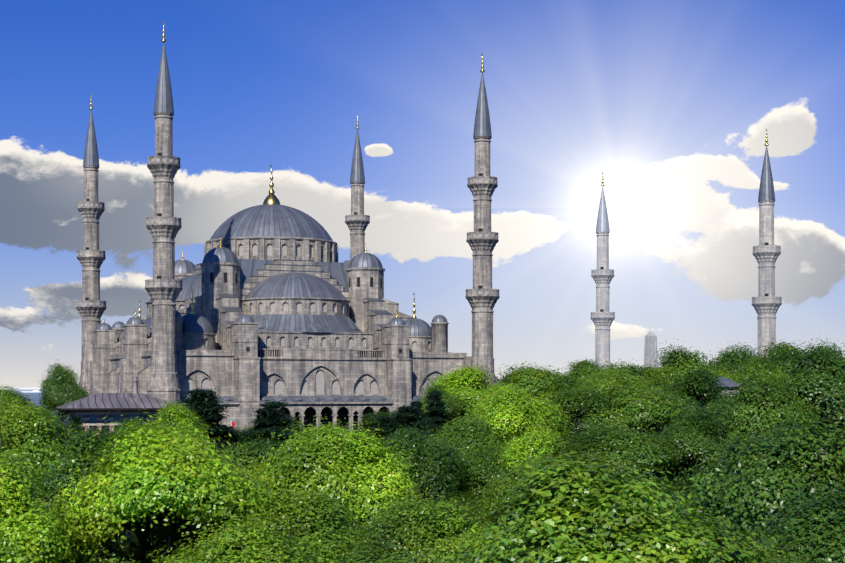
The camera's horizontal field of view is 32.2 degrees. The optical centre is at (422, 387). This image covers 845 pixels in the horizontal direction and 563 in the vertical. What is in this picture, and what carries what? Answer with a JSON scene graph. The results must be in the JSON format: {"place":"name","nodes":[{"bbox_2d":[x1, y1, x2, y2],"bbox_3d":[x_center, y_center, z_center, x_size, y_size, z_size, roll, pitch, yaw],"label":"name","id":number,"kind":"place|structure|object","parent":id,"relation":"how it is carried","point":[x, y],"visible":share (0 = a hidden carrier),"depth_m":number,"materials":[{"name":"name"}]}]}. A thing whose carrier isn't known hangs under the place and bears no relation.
{"place":"outdoors","nodes":[
{"label":"outdoors","id":0,"kind":"place"},
{"bbox_2d":[0,388,698,546],"bbox_3d":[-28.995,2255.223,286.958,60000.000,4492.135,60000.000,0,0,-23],"label":"ground","id":1,"kind":"structure","parent":0,"point":[34,394],"depth_m":1429.38,"materials":[{"name":"green plant"}]},
{"bbox_2d":[0,382,37,444],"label":"broad tree","id":2,"kind":"object","parent":1,"relation":"on","point":[8,394],"visible":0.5,"depth_m":228.30,"materials":[{"name":"green plant"}]},
{"bbox_2d":[20,404,66,428],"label":"broad tree","id":3,"kind":"object","parent":1,"relation":"on","point":[42,411],"visible":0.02,"depth_m":224.47,"materials":[{"name":"green plant"}]},
{"bbox_2d":[0,441,87,562],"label":"broad tree","id":4,"kind":"object","parent":1,"relation":"on","point":[31,535],"visible":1,"depth_m":126.42,"materials":[{"name":"green plant"}]},
{"bbox_2d":[0,397,92,487],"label":"broad tree","id":5,"kind":"object","parent":1,"relation":"on","point":[28,428],"visible":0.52,"depth_m":161.34,"materials":[{"name":"green plant"}]},
{"bbox_2d":[35,358,88,430],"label":"broad tree","id":6,"kind":"object","parent":1,"relation":"on","point":[60,387],"visible":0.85,"depth_m":232.67,"materials":[{"name":"green plant"}]},
{"bbox_2d":[19,420,132,512],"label":"broad tree","id":7,"kind":"object","parent":1,"relation":"on","point":[75,457],"visible":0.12,"depth_m":149.41,"materials":[{"name":"green plant"}]},
{"bbox_2d":[68,414,86,437],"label":"cypress tree","id":8,"kind":"object","parent":1,"relation":"on","point":[75,418],"visible":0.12,"depth_m":213.38,"materials":[{"name":"green plant"}]},
{"bbox_2d":[76,93,106,396],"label":"minaret","id":9,"kind":"object","parent":1,"relation":"on","point":[91,307],"visible":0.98,"depth_m":303.37,"materials":[{"name":"stone"}]},
{"bbox_2d":[35,474,180,562],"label":"broad tree","id":10,"kind":"object","parent":1,"relation":"on","point":[154,545],"visible":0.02,"depth_m":136.62,"materials":[{"name":"green plant"}]},
{"bbox_2d":[54,376,178,437],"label":"pavilion","id":11,"kind":"structure","parent":1,"relation":"on","point":[92,409],"depth_m":226.31,"materials":[{"name":"grey metal"}]},
{"bbox_2d":[70,546,164,562],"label":"broad tree","id":12,"kind":"object","parent":1,"relation":"on","point":[115,558],"visible":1,"depth_m":111.70,"materials":[{"name":"green plant"}]},
{"bbox_2d":[105,411,150,444],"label":"broad tree","id":13,"kind":"object","parent":1,"relation":"on","point":[124,425],"visible":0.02,"depth_m":198.06,"materials":[{"name":"green plant"}]},
{"bbox_2d":[40,404,285,562],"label":"broad tree","id":14,"kind":"object","parent":1,"relation":"on","point":[163,482],"visible":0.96,"depth_m":133.89,"materials":[{"name":"green plant"}]},
{"bbox_2d":[145,21,182,404],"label":"minaret","id":15,"kind":"object","parent":1,"relation":"on","point":[163,288],"visible":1,"depth_m":244.00,"materials":[{"name":"stone"}]},
{"bbox_2d":[127,397,211,450],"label":"broad tree","id":16,"kind":"object","parent":1,"relation":"on","point":[185,413],"visible":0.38,"depth_m":194.91,"materials":[{"name":"green plant"}]},
{"bbox_2d":[145,539,199,561],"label":"understory shrub","id":17,"kind":"object","parent":1,"relation":"on","point":[184,545],"visible":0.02,"depth_m":159.31,"materials":[{"name":"green plant"}]},
{"bbox_2d":[178,388,245,452],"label":"cedar tree","id":18,"kind":"object","parent":1,"relation":"on","point":[205,402],"visible":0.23,"depth_m":203.09,"materials":[{"name":"green plant"}]},
{"bbox_2d":[200,444,223,459],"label":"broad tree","id":19,"kind":"object","parent":1,"relation":"on","point":[215,447],"visible":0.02,"depth_m":188.94,"materials":[{"name":"green plant"}]},
{"bbox_2d":[132,501,339,562],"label":"broad tree","id":20,"kind":"object","parent":1,"relation":"on","point":[251,544],"visible":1,"depth_m":114.42,"materials":[{"name":"green plant"}]},
{"bbox_2d":[224,425,247,449],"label":"broad tree","id":21,"kind":"object","parent":1,"relation":"on","point":[233,442],"visible":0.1,"depth_m":207.96,"materials":[{"name":"green plant"}]},
{"bbox_2d":[216,434,285,511],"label":"broad tree","id":22,"kind":"object","parent":1,"relation":"on","point":[249,451],"visible":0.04,"depth_m":162.97,"materials":[{"name":"green plant"}]},
{"bbox_2d":[239,400,296,445],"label":"cedar tree","id":23,"kind":"object","parent":1,"relation":"on","point":[270,415],"visible":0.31,"depth_m":207.57,"materials":[{"name":"green plant"}]},
{"bbox_2d":[233,429,311,452],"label":"tree","id":24,"kind":"object","parent":1,"relation":"on","point":[257,438],"visible":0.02,"depth_m":207.23,"materials":[{"name":"green plant"}]},
{"bbox_2d":[238,424,306,450],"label":"tree","id":25,"kind":"object","parent":1,"relation":"on","point":[267,437],"visible":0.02,"depth_m":208.61,"materials":[{"name":"green plant"}]},
{"bbox_2d":[243,413,311,432],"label":"tree","id":26,"kind":"object","parent":1,"relation":"on","point":[297,425],"visible":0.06,"depth_m":222.97,"materials":[{"name":"green plant"}]},
{"bbox_2d":[249,481,371,562],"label":"broad tree","id":27,"kind":"object","parent":1,"relation":"on","point":[321,511],"visible":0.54,"depth_m":133.94,"materials":[{"name":"green plant"}]},
{"bbox_2d":[297,423,346,438],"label":"tree","id":28,"kind":"object","parent":1,"relation":"on","point":[322,427],"depth_m":216.80,"materials":[{"name":"green plant"}]},
{"bbox_2d":[241,414,429,533],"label":"broad tree","id":29,"kind":"object","parent":1,"relation":"on","point":[357,469],"visible":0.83,"depth_m":152.47,"materials":[{"name":"green plant"}]},
{"bbox_2d":[344,114,369,262],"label":"minaret","id":30,"kind":"object","parent":1,"relation":"on","point":[357,221],"visible":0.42,"depth_m":327.10,"materials":[{"name":"stone"}]},
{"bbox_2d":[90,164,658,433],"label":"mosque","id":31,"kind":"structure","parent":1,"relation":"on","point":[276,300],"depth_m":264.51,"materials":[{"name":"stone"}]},
{"bbox_2d":[322,524,431,562],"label":"broad tree","id":32,"kind":"object","parent":1,"relation":"on","point":[377,558],"visible":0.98,"depth_m":107.75,"materials":[{"name":"green plant"}]},
{"bbox_2d":[351,407,405,441],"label":"tree","id":33,"kind":"object","parent":1,"relation":"on","point":[371,422],"visible":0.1,"depth_m":226.45,"materials":[{"name":"green plant"}]},
{"bbox_2d":[370,415,400,445],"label":"cedar tree","id":34,"kind":"object","parent":1,"relation":"on","point":[389,423],"visible":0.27,"depth_m":206.86,"materials":[{"name":"green plant"}]},
{"bbox_2d":[374,404,430,437],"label":"cedar tree","id":35,"kind":"object","parent":1,"relation":"on","point":[403,415],"visible":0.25,"depth_m":210.36,"materials":[{"name":"green plant"}]},
{"bbox_2d":[333,488,501,562],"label":"broad tree","id":36,"kind":"object","parent":1,"relation":"on","point":[432,526],"visible":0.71,"depth_m":129.88,"materials":[{"name":"green plant"}]},
{"bbox_2d":[408,400,426,427],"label":"cypress tree","id":37,"kind":"object","parent":1,"relation":"on","point":[418,404],"visible":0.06,"depth_m":221.54,"materials":[{"name":"green plant"}]},
{"bbox_2d":[380,422,474,505],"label":"broad tree","id":38,"kind":"object","parent":1,"relation":"on","point":[435,465],"visible":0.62,"depth_m":169.60,"materials":[{"name":"green plant"}]},
{"bbox_2d":[421,390,446,440],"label":"cypress tree","id":39,"kind":"object","parent":1,"relation":"on","point":[433,415],"visible":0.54,"depth_m":220.59,"materials":[{"name":"green plant"}]},
{"bbox_2d":[414,384,469,430],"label":"broad tree","id":40,"kind":"object","parent":1,"relation":"on","point":[450,405],"visible":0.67,"depth_m":226.03,"materials":[{"name":"green plant"}]},
{"bbox_2d":[437,481,469,498],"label":"understory shrub","id":41,"kind":"object","parent":1,"relation":"on","point":[456,487],"depth_m":177.76,"materials":[{"name":"green plant"}]},
{"bbox_2d":[419,362,500,417],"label":"broad tree","id":42,"kind":"object","parent":1,"relation":"on","point":[467,383],"visible":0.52,"depth_m":232.77,"materials":[{"name":"green plant"}]},
{"bbox_2d":[425,412,510,486],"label":"broad tree","id":43,"kind":"object","parent":1,"relation":"on","point":[471,435],"visible":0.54,"depth_m":180.34,"materials":[{"name":"green plant"}]},
{"bbox_2d":[421,490,517,530],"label":"understory shrub","id":44,"kind":"object","parent":1,"relation":"on","point":[461,501],"visible":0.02,"depth_m":168.75,"materials":[{"name":"green plant"}]},
{"bbox_2d":[445,490,500,521],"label":"understory shrub","id":45,"kind":"object","parent":1,"relation":"on","point":[459,495],"depth_m":170.48,"materials":[{"name":"green plant"}]},
{"bbox_2d":[465,53,499,420],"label":"minaret","id":46,"kind":"object","parent":1,"relation":"on","point":[482,296],"visible":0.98,"depth_m":267.51,"materials":[{"name":"stone"}]},
{"bbox_2d":[454,437,510,497],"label":"broad tree","id":47,"kind":"object","parent":1,"relation":"on","point":[480,468],"visible":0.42,"depth_m":176.06,"materials":[{"name":"green plant"}]},
{"bbox_2d":[442,519,538,562],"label":"broad tree","id":48,"kind":"object","parent":1,"relation":"on","point":[480,537],"visible":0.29,"depth_m":112.67,"materials":[{"name":"green plant"}]},
{"bbox_2d":[468,378,542,414],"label":"broad tree","id":49,"kind":"object","parent":1,"relation":"on","point":[493,390],"visible":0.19,"depth_m":227.00,"materials":[{"name":"green plant"}]},
{"bbox_2d":[452,380,578,447],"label":"broad tree","id":50,"kind":"object","parent":1,"relation":"on","point":[514,411],"visible":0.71,"depth_m":191.05,"materials":[{"name":"green plant"}]},
{"bbox_2d":[464,448,573,529],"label":"broad tree","id":51,"kind":"object","parent":1,"relation":"on","point":[491,499],"visible":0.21,"depth_m":160.40,"materials":[{"name":"green plant"}]},
{"bbox_2d":[483,424,576,483],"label":"broad tree","id":52,"kind":"object","parent":1,"relation":"on","point":[512,455],"visible":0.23,"depth_m":172.48,"materials":[{"name":"green plant"}]},
{"bbox_2d":[486,359,580,398],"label":"broad tree","id":53,"kind":"object","parent":1,"relation":"on","point":[539,378],"visible":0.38,"depth_m":233.90,"materials":[{"name":"green plant"}]},
{"bbox_2d":[537,369,588,403],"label":"broad tree","id":54,"kind":"object","parent":1,"relation":"on","point":[565,380],"visible":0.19,"depth_m":230.33,"materials":[{"name":"green plant"}]},
{"bbox_2d":[552,427,585,463],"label":"broad tree","id":55,"kind":"object","parent":1,"relation":"on","point":[570,444],"visible":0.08,"depth_m":179.50,"materials":[{"name":"green plant"}]},
{"bbox_2d":[562,418,578,440],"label":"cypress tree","id":56,"kind":"object","parent":1,"relation":"on","point":[570,421],"visible":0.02,"depth_m":199.47,"materials":[{"name":"green plant"}]},
{"bbox_2d":[557,356,607,386],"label":"broad tree","id":57,"kind":"object","parent":1,"relation":"on","point":[583,369],"visible":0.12,"depth_m":237.96,"materials":[{"name":"green plant"}]},
{"bbox_2d":[543,383,625,440],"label":"broad tree","id":58,"kind":"object","parent":1,"relation":"on","point":[583,404],"visible":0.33,"depth_m":201.17,"materials":[{"name":"green plant"}]},
{"bbox_2d":[399,436,793,562],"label":"broad tree","id":59,"kind":"object","parent":1,"relation":"on","point":[570,507],"visible":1,"depth_m":102.66,"materials":[{"name":"green plant"}]},
{"bbox_2d":[561,535,636,562],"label":"broad tree","id":60,"kind":"object","parent":1,"relation":"on","point":[606,553],"visible":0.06,"depth_m":100.23,"materials":[{"name":"green plant"}]},
{"bbox_2d":[590,173,614,368],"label":"minaret","id":61,"kind":"object","parent":1,"relation":"on","point":[602,317],"visible":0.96,"depth_m":352.07,"materials":[{"name":"stone"}]},
{"bbox_2d":[575,362,661,395],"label":"broad tree","id":62,"kind":"object","parent":1,"relation":"on","point":[609,376],"visible":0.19,"depth_m":230.25,"materials":[{"name":"green plant"}]},
{"bbox_2d":[565,417,685,484],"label":"broad tree","id":63,"kind":"object","parent":1,"relation":"on","point":[635,443],"visible":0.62,"depth_m":176.91,"materials":[{"name":"green plant"}]},
{"bbox_2d":[573,375,698,436],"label":"broad tree","id":64,"kind":"object","parent":1,"relation":"on","point":[647,408],"visible":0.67,"depth_m":198.37,"materials":[{"name":"green plant"}]},
{"bbox_2d":[597,358,675,389],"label":"broad tree","id":65,"kind":"object","parent":1,"relation":"on","point":[635,368],"visible":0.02,"depth_m":239.22,"materials":[{"name":"green plant"}]},
{"bbox_2d":[644,331,657,368],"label":"obelisk","id":66,"kind":"object","parent":1,"relation":"on","point":[650,347],"visible":0.3,"depth_m":400.13,"materials":[{"name":"stone"}]},
{"bbox_2d":[642,363,686,391],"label":"broad tree","id":67,"kind":"object","parent":1,"relation":"on","point":[660,374],"visible":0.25,"depth_m":233.08,"materials":[{"name":"green plant"}]},
{"bbox_2d":[645,477,694,506],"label":"understory shrub","id":68,"kind":"object","parent":1,"relation":"on","point":[668,489],"depth_m":175.52,"materials":[{"name":"green plant"}]},
{"bbox_2d":[666,464,691,489],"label":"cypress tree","id":69,"kind":"object","parent":1,"relation":"on","point":[677,473],"visible":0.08,"depth_m":184.08,"materials":[{"name":"green plant"}]},
{"bbox_2d":[648,338,713,377],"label":"broad tree","id":70,"kind":"object","parent":1,"relation":"on","point":[680,360],"visible":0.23,"depth_m":240.34,"materials":[{"name":"green plant"}]},
{"bbox_2d":[644,409,736,489],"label":"broad tree","id":71,"kind":"object","parent":1,"relation":"on","point":[695,433],"visible":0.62,"depth_m":179.35,"materials":[{"name":"green plant"}]},
{"bbox_2d":[656,366,733,418],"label":"broad tree","id":72,"kind":"object","parent":1,"relation":"on","point":[696,387],"visible":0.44,"depth_m":212.27,"materials":[{"name":"green plant"}]},
{"bbox_2d":[693,360,739,381],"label":"broad tree","id":73,"kind":"object","parent":1,"relation":"on","point":[727,375],"visible":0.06,"depth_m":231.46,"materials":[{"name":"green plant"}]},
{"bbox_2d":[713,377,743,398],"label":"garden kiosks","id":74,"kind":"object","parent":1,"relation":"on","point":[729,382],"visible":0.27,"depth_m":225.37,"materials":[{"name":"stone"}]},
{"bbox_2d":[696,339,764,376],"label":"broad tree","id":75,"kind":"object","parent":1,"relation":"on","point":[735,358],"visible":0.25,"depth_m":237.81,"materials":[{"name":"green plant"}]},
{"bbox_2d":[654,403,844,544],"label":"broad tree","id":76,"kind":"object","parent":1,"relation":"on","point":[777,471],"visible":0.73,"depth_m":135.10,"materials":[{"name":"green plant"}]},
{"bbox_2d":[730,351,790,390],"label":"broad tree","id":77,"kind":"object","parent":1,"relation":"on","point":[754,366],"visible":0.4,"depth_m":228.05,"materials":[{"name":"green plant"}]},
{"bbox_2d":[705,520,815,562],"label":"broad tree","id":78,"kind":"object","parent":1,"relation":"on","point":[772,549],"visible":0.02,"depth_m":111.06,"materials":[{"name":"green plant"}]},
{"bbox_2d":[695,367,826,445],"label":"broad tree","id":79,"kind":"object","parent":1,"relation":"on","point":[756,407],"visible":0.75,"depth_m":194.44,"materials":[{"name":"green plant"}]},
{"bbox_2d":[752,130,781,355],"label":"minaret","id":80,"kind":"object","parent":1,"relation":"on","point":[766,302],"visible":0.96,"depth_m":292.74,"materials":[{"name":"grey stone"}]},
{"bbox_2d":[769,360,799,387],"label":"broad tree","id":81,"kind":"object","parent":1,"relation":"on","point":[784,373],"depth_m":226.93,"materials":[{"name":"green plant"}]},
{"bbox_2d":[757,338,812,372],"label":"broad tree","id":82,"kind":"object","parent":1,"relation":"on","point":[785,347],"visible":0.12,"depth_m":236.27,"materials":[{"name":"green plant"}]},
{"bbox_2d":[745,545,832,562],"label":"broad tree","id":83,"kind":"object","parent":1,"relation":"on","point":[780,560],"visible":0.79,"depth_m":106.86,"materials":[{"name":"green plant"}]},
{"bbox_2d":[736,483,844,562],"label":"broad tree","id":84,"kind":"object","parent":1,"relation":"on","point":[819,529],"visible":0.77,"depth_m":116.15,"materials":[{"name":"green plant"}]},
{"bbox_2d":[748,339,844,441],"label":"broad tree","id":85,"kind":"object","parent":1,"relation":"on","point":[821,381],"visible":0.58,"depth_m":198.96,"materials":[{"name":"green plant"}]},
{"bbox_2d":[781,338,844,370],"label":"broad tree","id":86,"kind":"object","parent":1,"relation":"on","point":[819,348],"visible":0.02,"depth_m":233.01,"materials":[{"name":"green plant"}]},
{"bbox_2d":[0,0,844,387],"label":"sky","id":87,"kind":"structure","parent":0,"point":[675,102],"materials":[{"name":"blue"}]}
]}

